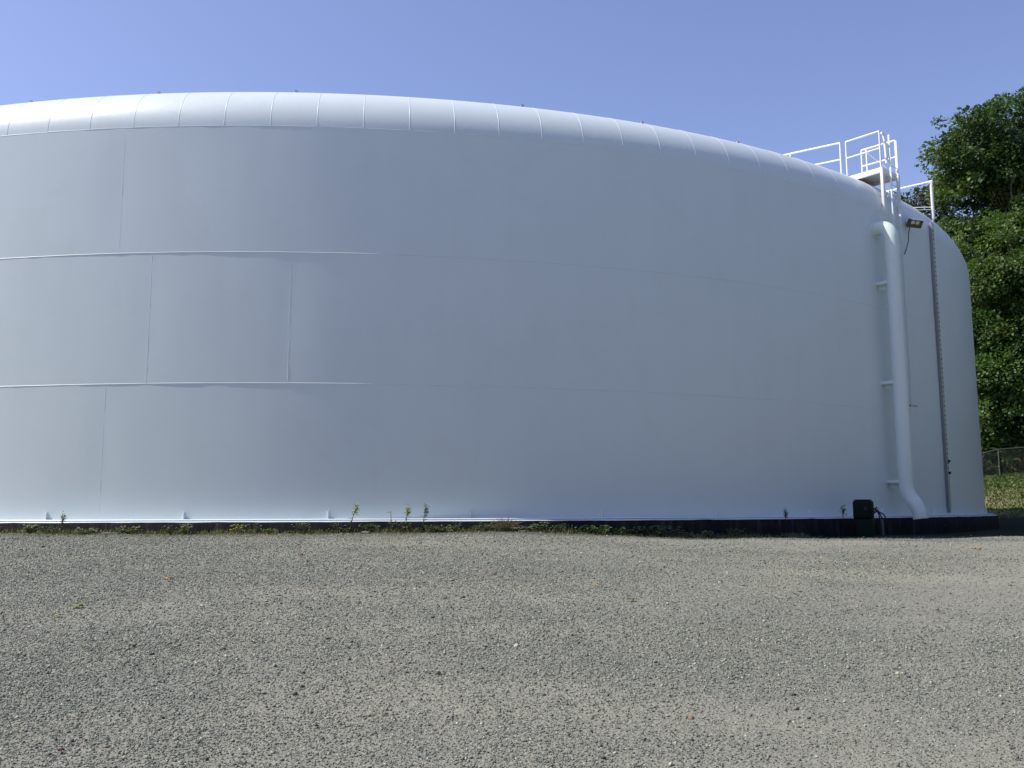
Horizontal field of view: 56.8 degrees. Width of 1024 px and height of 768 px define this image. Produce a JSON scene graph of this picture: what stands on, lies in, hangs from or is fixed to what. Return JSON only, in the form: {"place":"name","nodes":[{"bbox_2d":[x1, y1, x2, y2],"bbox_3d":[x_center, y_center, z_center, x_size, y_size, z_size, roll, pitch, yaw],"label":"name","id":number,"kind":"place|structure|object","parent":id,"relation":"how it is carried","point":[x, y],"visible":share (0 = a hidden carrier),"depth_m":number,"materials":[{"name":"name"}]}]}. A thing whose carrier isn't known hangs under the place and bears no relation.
{"place":"outdoors","nodes":[
{"label":"outdoors","id":0,"kind":"place"},
{"bbox_2d":[0,453,1023,767],"bbox_3d":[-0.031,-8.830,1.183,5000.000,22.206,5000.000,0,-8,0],"label":"ground","id":1,"kind":"structure","parent":0,"point":[1012,529],"depth_m":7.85,"materials":[{"name":"grey gravel"}]},
{"bbox_2d":[23,524,38,532],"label":"weed","id":2,"kind":"object","parent":1,"relation":"on","point":[28,529],"visible":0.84,"depth_m":20.73,"materials":[{"name":"green plant"}]},
{"bbox_2d":[36,526,59,533],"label":"weed","id":3,"kind":"object","parent":1,"relation":"on","point":[49,529],"visible":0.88,"depth_m":20.53,"materials":[{"name":"green plant"}]},
{"bbox_2d":[57,511,66,531],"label":"tall weed","id":4,"kind":"object","parent":1,"relation":"on","point":[63,519],"visible":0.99,"depth_m":20.64,"materials":[{"name":"green plant"}]},
{"bbox_2d":[74,527,98,533],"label":"weed","id":5,"kind":"object","parent":1,"relation":"on","point":[83,531],"visible":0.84,"depth_m":20.38,"materials":[{"name":"green plant"}]},
{"bbox_2d":[116,525,141,533],"bbox_3d":[-8.264,3.154,20.461,0.423,0.203,0.480,-8,-11,44],"label":"weed","id":6,"kind":"object","parent":1,"relation":"on","point":[127,531],"visible":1,"depth_m":20.44,"materials":[{"name":"green plant"}]},
{"bbox_2d":[163,525,173,534],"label":"weed","id":7,"kind":"object","parent":1,"relation":"on","point":[168,532],"visible":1,"depth_m":20.31,"materials":[{"name":"green plant"}]},
{"bbox_2d":[179,523,193,534],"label":"weed","id":8,"kind":"object","parent":1,"relation":"on","point":[183,530],"visible":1,"depth_m":20.27,"materials":[{"name":"green plant"}]},
{"bbox_2d":[229,524,246,530],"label":"weed","id":9,"kind":"object","parent":1,"relation":"on","point":[237,528],"visible":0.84,"depth_m":20.40,"materials":[{"name":"green plant"}]},
{"bbox_2d":[243,524,261,533],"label":"weed","id":10,"kind":"object","parent":1,"relation":"on","point":[254,527],"visible":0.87,"depth_m":20.47,"materials":[{"name":"green plant"}]},
{"bbox_2d":[261,528,275,533],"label":"weed","id":11,"kind":"object","parent":1,"relation":"on","point":[272,530],"visible":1,"depth_m":20.31,"materials":[{"name":"green plant"}]},
{"bbox_2d":[291,522,309,533],"bbox_3d":[-4.567,3.127,20.507,0.422,0.269,0.262,3,-8,-21],"label":"weed","id":12,"kind":"object","parent":1,"relation":"on","point":[302,529],"visible":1,"depth_m":20.49,"materials":[{"name":"green plant"}]},
{"bbox_2d":[330,523,347,532],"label":"weed","id":13,"kind":"object","parent":1,"relation":"on","point":[336,528],"visible":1,"depth_m":20.60,"materials":[{"name":"green plant"}]},
{"bbox_2d":[347,502,359,532],"bbox_3d":[-3.463,2.921,20.661,0.353,0.722,0.206,-2,-8,11],"label":"tall weed","id":14,"kind":"object","parent":1,"relation":"on","point":[355,510],"visible":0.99,"depth_m":20.64,"materials":[{"name":"green plant"}]},
{"bbox_2d":[357,524,378,531],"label":"weed","id":15,"kind":"object","parent":1,"relation":"on","point":[367,527],"visible":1,"depth_m":20.65,"materials":[{"name":"green plant"}]},
{"bbox_2d":[388,521,411,532],"bbox_3d":[-2.466,3.130,20.746,0.411,0.277,0.432,5,-9,-33],"label":"weed","id":16,"kind":"object","parent":1,"relation":"on","point":[403,527],"visible":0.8,"depth_m":20.71,"materials":[{"name":"green plant"}]},
{"bbox_2d":[404,505,411,529],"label":"tall weed","id":17,"kind":"object","parent":1,"relation":"on","point":[407,513],"visible":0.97,"depth_m":20.80,"materials":[{"name":"green plant"}]},
{"bbox_2d":[0,526,821,538],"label":"grass","id":18,"kind":"structure","parent":1,"relation":"on","point":[213,532],"depth_m":20.65,"materials":[{"name":"green plant"}]},
{"bbox_2d":[421,503,428,532],"bbox_3d":[-1.913,2.959,20.869,0.217,0.667,0.232,5,-9,-32],"label":"tall weed","id":19,"kind":"object","parent":1,"relation":"on","point":[426,511],"visible":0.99,"depth_m":20.86,"materials":[{"name":"green plant"}]},
{"bbox_2d":[422,525,442,531],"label":"weed","id":20,"kind":"object","parent":1,"relation":"on","point":[432,528],"visible":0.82,"depth_m":20.80,"materials":[{"name":"green plant"}]},
{"bbox_2d":[428,526,454,531],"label":"weed","id":21,"kind":"object","parent":1,"relation":"on","point":[446,528],"visible":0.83,"depth_m":20.87,"materials":[{"name":"green plant"}]},
{"bbox_2d":[450,522,463,530],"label":"weed","id":22,"kind":"object","parent":1,"relation":"on","point":[454,529],"visible":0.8,"depth_m":20.92,"materials":[{"name":"green plant"}]},
{"bbox_2d":[474,522,497,530],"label":"weed","id":23,"kind":"object","parent":1,"relation":"on","point":[484,527],"visible":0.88,"depth_m":21.01,"materials":[{"name":"green plant"}]},
{"bbox_2d":[0,514,998,537],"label":"ring wall","id":24,"kind":"structure","parent":1,"relation":"on","point":[837,527],"depth_m":22.28,"materials":[{"name":"concrete"}]},
{"bbox_2d":[0,90,992,520],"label":"water tank","id":25,"kind":"object","parent":24,"relation":"on","point":[242,306],"visible":0.98,"depth_m":22.39,"materials":[{"name":"white metal"}]},
{"bbox_2d":[904,217,924,253],"bbox_3d":[12.506,-4.605,29.543,0.646,1.181,0.477,2,-8,-18],"label":"floodlight","id":26,"kind":"object","parent":25,"relation":"attached to","point":[914,222],"visible":1,"depth_m":29.50,"materials":[{"name":"white paint"}]},
{"bbox_2d":[487,517,522,531],"bbox_3d":[-0.161,3.119,21.012,0.898,0.341,0.563,0,-8,0],"label":"dry weed","id":27,"kind":"object","parent":1,"relation":"on","point":[503,526],"visible":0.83,"depth_m":20.98,"materials":[{"name":"beige plant"}]},
{"bbox_2d":[514,525,539,530],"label":"weed","id":28,"kind":"object","parent":1,"relation":"on","point":[522,527],"visible":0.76,"depth_m":21.24,"materials":[{"name":"green plant"}]},
{"bbox_2d":[531,521,551,531],"bbox_3d":[0.633,3.219,21.282,0.530,0.263,0.351,0,-8,0],"label":"weed","id":29,"kind":"object","parent":1,"relation":"on","point":[541,528],"visible":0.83,"depth_m":21.25,"materials":[{"name":"green plant"}]},
{"bbox_2d":[552,523,563,531],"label":"weed","id":30,"kind":"object","parent":1,"relation":"on","point":[559,528],"visible":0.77,"depth_m":21.39,"materials":[{"name":"green plant"}]},
{"bbox_2d":[561,525,584,533],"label":"weed","id":31,"kind":"object","parent":1,"relation":"on","point":[572,528],"visible":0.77,"depth_m":21.58,"materials":[{"name":"green plant"}]},
{"bbox_2d":[576,525,599,533],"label":"weed","id":32,"kind":"object","parent":1,"relation":"on","point":[587,530],"visible":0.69,"depth_m":21.68,"materials":[{"name":"green plant"}]},
{"bbox_2d":[592,525,611,534],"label":"weed","id":33,"kind":"object","parent":1,"relation":"on","point":[601,529],"visible":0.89,"depth_m":21.65,"materials":[{"name":"green plant"}]},
{"bbox_2d":[607,526,625,534],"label":"weed","id":34,"kind":"object","parent":1,"relation":"on","point":[618,533],"visible":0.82,"depth_m":21.79,"materials":[{"name":"green plant"}]},
{"bbox_2d":[621,529,635,533],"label":"weed","id":35,"kind":"object","parent":1,"relation":"on","point":[632,531],"visible":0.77,"depth_m":22.04,"materials":[{"name":"green plant"}]},
{"bbox_2d":[633,525,663,536],"bbox_3d":[3.199,3.428,22.051,0.682,0.273,0.441,-3,-8,22],"label":"weed","id":36,"kind":"object","parent":1,"relation":"on","point":[649,531],"visible":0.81,"depth_m":22.04,"materials":[{"name":"green plant"}]},
{"bbox_2d":[652,525,669,536],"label":"weed","id":37,"kind":"object","parent":1,"relation":"on","point":[660,532],"visible":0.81,"depth_m":22.16,"materials":[{"name":"green plant"}]},
{"bbox_2d":[666,526,685,535],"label":"weed","id":38,"kind":"object","parent":1,"relation":"on","point":[676,532],"visible":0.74,"depth_m":22.40,"materials":[{"name":"green plant"}]},
{"bbox_2d":[679,532,697,536],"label":"weed","id":39,"kind":"object","parent":1,"relation":"on","point":[689,535],"visible":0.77,"depth_m":22.39,"materials":[{"name":"green plant"}]},
{"bbox_2d":[702,530,712,537],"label":"weed","id":40,"kind":"object","parent":1,"relation":"on","point":[707,534],"visible":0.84,"depth_m":22.57,"materials":[{"name":"green plant"}]},
{"bbox_2d":[726,528,743,537],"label":"weed","id":41,"kind":"object","parent":1,"relation":"on","point":[734,533],"visible":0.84,"depth_m":23.08,"materials":[{"name":"green plant"}]},
{"bbox_2d":[781,507,787,536],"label":"tall weed","id":42,"kind":"object","parent":1,"relation":"on","point":[785,514],"visible":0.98,"depth_m":23.89,"materials":[{"name":"green plant"}]},
{"bbox_2d":[840,505,846,536],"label":"tall weed","id":43,"kind":"object","parent":1,"relation":"on","point":[842,509],"visible":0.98,"depth_m":24.91,"materials":[{"name":"green plant"}]},
{"bbox_2d":[853,499,874,536],"bbox_3d":[9.217,3.615,24.803,0.470,1.174,0.417,-5,-9,32],"label":"utility cabinet","id":44,"kind":"object","parent":1,"relation":"on","point":[863,515],"visible":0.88,"depth_m":24.67,"materials":[{"name":"black metal"}]},
{"bbox_2d":[873,509,881,534],"bbox_3d":[9.703,3.706,25.182,0.151,0.778,1.184,-4,-8,25],"label":"cable","id":45,"kind":"object","parent":44,"relation":"attached to","point":[880,520],"visible":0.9,"depth_m":25.66,"materials":[{"name":"black rubber"}]},
{"bbox_2d":[873,507,885,534],"bbox_3d":[9.738,3.697,25.308,0.239,0.829,1.437,-4,-9,29],"label":"cable","id":46,"kind":"object","parent":44,"relation":"attached to","point":[875,508],"visible":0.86,"depth_m":25.81,"materials":[{"name":"black rubber"}]},
{"bbox_2d":[873,510,889,534],"bbox_3d":[9.830,3.750,25.355,0.217,0.736,1.622,-5,-9,31],"label":"cable","id":47,"kind":"object","parent":44,"relation":"attached to","point":[877,511],"visible":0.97,"depth_m":25.93,"materials":[{"name":"black rubber"}]},
{"bbox_2d":[880,519,883,534],"bbox_3d":[10.062,3.979,25.734,0.087,0.600,0.087,0,-8,0],"label":"conduit stub","id":48,"kind":"object","parent":1,"relation":"on","point":[882,521],"visible":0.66,"depth_m":25.71,"materials":[{"name":"metal"}]},
{"bbox_2d":[885,183,974,230],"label":"pale tree","id":49,"kind":"object","parent":1,"relation":"on","point":[918,195],"visible":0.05,"depth_m":85.03,"materials":[{"name":"green plant"}]},
{"bbox_2d":[914,86,1023,267],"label":"maple tree","id":50,"kind":"object","parent":1,"relation":"on","point":[981,155],"visible":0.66,"depth_m":74.78,"materials":[{"name":"green plant"}]},
{"bbox_2d":[952,204,1023,421],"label":"broadleaf tree","id":51,"kind":"object","parent":1,"relation":"on","point":[988,278],"visible":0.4,"depth_m":67.96,"materials":[{"name":"green plant"}]},
{"bbox_2d":[981,419,1011,472],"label":"shrub","id":52,"kind":"object","parent":1,"relation":"on","point":[992,451],"visible":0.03,"depth_m":70.42,"materials":[{"name":"green plant"}]},
{"bbox_2d":[979,416,1015,474],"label":"shrub","id":53,"kind":"object","parent":1,"relation":"on","point":[987,463],"visible":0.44,"depth_m":66.75,"materials":[{"name":"green plant"}]},
{"bbox_2d":[972,295,1023,467],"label":"alder tree","id":54,"kind":"object","parent":1,"relation":"on","point":[999,359],"visible":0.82,"depth_m":66.70,"materials":[{"name":"green plant"}]},
{"bbox_2d":[982,447,1023,477],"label":"chain link fence","id":55,"kind":"object","parent":1,"relation":"on","point":[999,474],"visible":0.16,"depth_m":64.19,"materials":[{"name":"metal"}]},
{"bbox_2d":[984,414,1023,472],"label":"shrub","id":56,"kind":"object","parent":1,"relation":"on","point":[1021,468],"visible":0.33,"depth_m":67.86,"materials":[{"name":"green plant"}]},
{"bbox_2d":[0,0,1023,403],"label":"sky","id":57,"kind":"structure","parent":0,"point":[778,76],"materials":[{"name":"blue"}]},
{"bbox_2d":[983,471,1023,518],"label":"bank grass","id":58,"kind":"structure","parent":0,"point":[1019,475],"depth_m":58.98,"materials":[{"name":"green plant"}]}
]}

